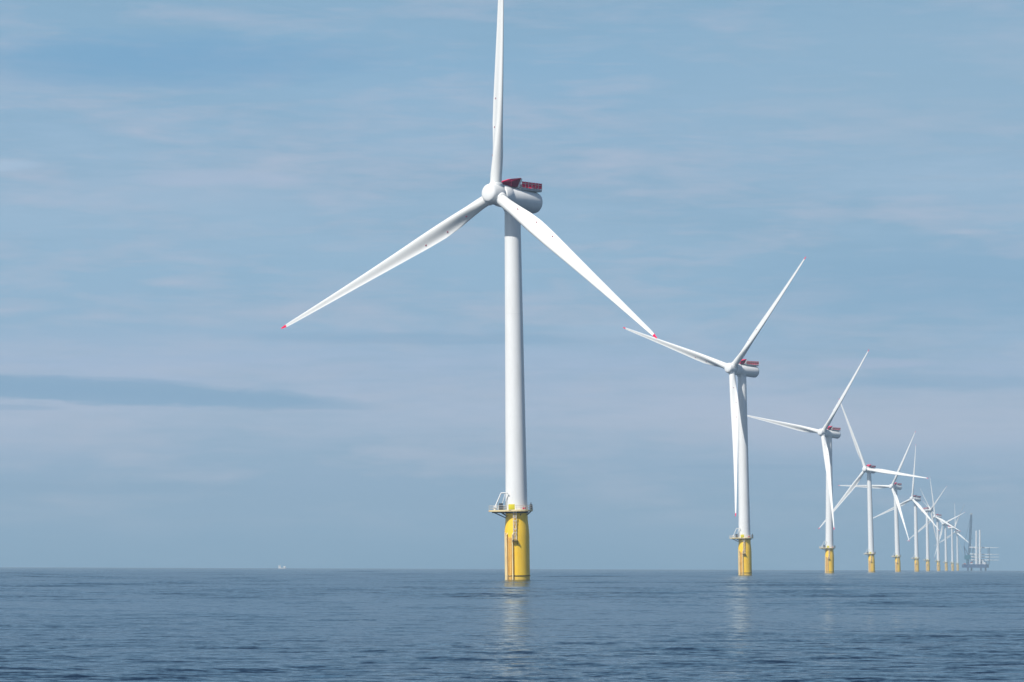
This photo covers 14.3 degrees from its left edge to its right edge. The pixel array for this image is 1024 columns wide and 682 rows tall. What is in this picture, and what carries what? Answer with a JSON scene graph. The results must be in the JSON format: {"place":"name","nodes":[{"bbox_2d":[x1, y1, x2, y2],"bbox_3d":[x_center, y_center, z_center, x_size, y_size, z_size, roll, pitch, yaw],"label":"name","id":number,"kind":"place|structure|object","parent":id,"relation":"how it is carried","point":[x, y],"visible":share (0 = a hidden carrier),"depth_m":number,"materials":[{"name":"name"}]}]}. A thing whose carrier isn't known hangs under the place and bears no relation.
{"place":"outdoors","nodes":[
{"label":"outdoors","id":0,"kind":"place"},
{"bbox_2d":[0,567,1023,681],"bbox_3d":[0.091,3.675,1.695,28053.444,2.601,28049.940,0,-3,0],"label":"sea","id":1,"kind":"structure","parent":0,"point":[71,624],"depth_m":258.12,"materials":[{"name":"liquid"}]},
{"bbox_2d":[281,0,656,579],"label":"wind turbine","id":2,"kind":"object","parent":1,"relation":"in","point":[517,201],"visible":1,"depth_m":1131.40,"materials":[{"name":"white paint"}]},
{"bbox_2d":[623,257,805,574],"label":"wind turbine","id":3,"kind":"object","parent":1,"relation":"in","point":[740,367],"visible":1,"depth_m":2109.29,"materials":[{"name":"white paint"}]},
{"bbox_2d":[747,350,868,572],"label":"wind turbine","id":4,"kind":"object","parent":1,"relation":"in","point":[828,432],"visible":0.97,"depth_m":3096.06,"materials":[{"name":"white paint"}]},
{"bbox_2d":[819,404,925,571],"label":"wind turbine","id":5,"kind":"object","parent":1,"relation":"in","point":[868,469],"visible":0.94,"depth_m":4234.20,"materials":[{"name":"white paint"}]},
{"bbox_2d":[838,433,914,571],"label":"wind turbine","id":6,"kind":"object","parent":1,"relation":"in","point":[894,487],"visible":0.94,"depth_m":5109.04,"materials":[{"name":"white paint"}]},
{"bbox_2d":[873,446,938,570],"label":"wind turbine","id":7,"kind":"object","parent":1,"relation":"in","point":[915,499],"visible":0.94,"depth_m":5990.58,"materials":[{"name":"white paint"}]},
{"bbox_2d":[907,480,959,570],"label":"wind turbine","id":8,"kind":"object","parent":1,"relation":"in","point":[938,517],"visible":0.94,"depth_m":8018.24,"materials":[{"name":"white paint"}]},
{"bbox_2d":[921,486,946,570],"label":"wind turbine","id":9,"kind":"object","parent":1,"relation":"in","point":[927,510],"visible":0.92,"depth_m":7140.01,"materials":[{"name":"white paint"}]},
{"bbox_2d":[925,504,964,570],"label":"wind turbine","id":10,"kind":"object","parent":1,"relation":"in","point":[945,534],"visible":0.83,"depth_m":9335.38,"materials":[{"name":"white paint"}]},
{"bbox_2d":[936,503,968,570],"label":"wind turbine","id":11,"kind":"object","parent":1,"relation":"in","point":[957,562],"visible":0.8,"depth_m":11283.22,"materials":[{"name":"white paint"}]},
{"bbox_2d":[944,506,963,570],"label":"wind turbine","id":12,"kind":"object","parent":1,"relation":"in","point":[952,554],"visible":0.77,"depth_m":10085.65,"materials":[{"name":"white paint"}]},
{"bbox_2d":[962,513,989,570],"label":"jack up vessel","id":13,"kind":"object","parent":1,"relation":"on","point":[967,565],"visible":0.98,"depth_m":10475.41,"materials":[{"name":"blue paint"}]},
{"bbox_2d":[975,531,977,563],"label":"tower section","id":14,"kind":"object","parent":13,"relation":"on","point":[976,558],"visible":1,"depth_m":10469.20,"materials":[{"name":"white paint"}]},
{"bbox_2d":[979,530,980,563],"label":"tower section","id":15,"kind":"object","parent":13,"relation":"on","point":[979,546],"visible":1,"depth_m":10468.99,"materials":[{"name":"white paint"}]},
{"bbox_2d":[0,0,1023,570],"label":"sky","id":16,"kind":"structure","parent":0,"point":[182,182],"materials":[{"name":"blue"}]}
]}

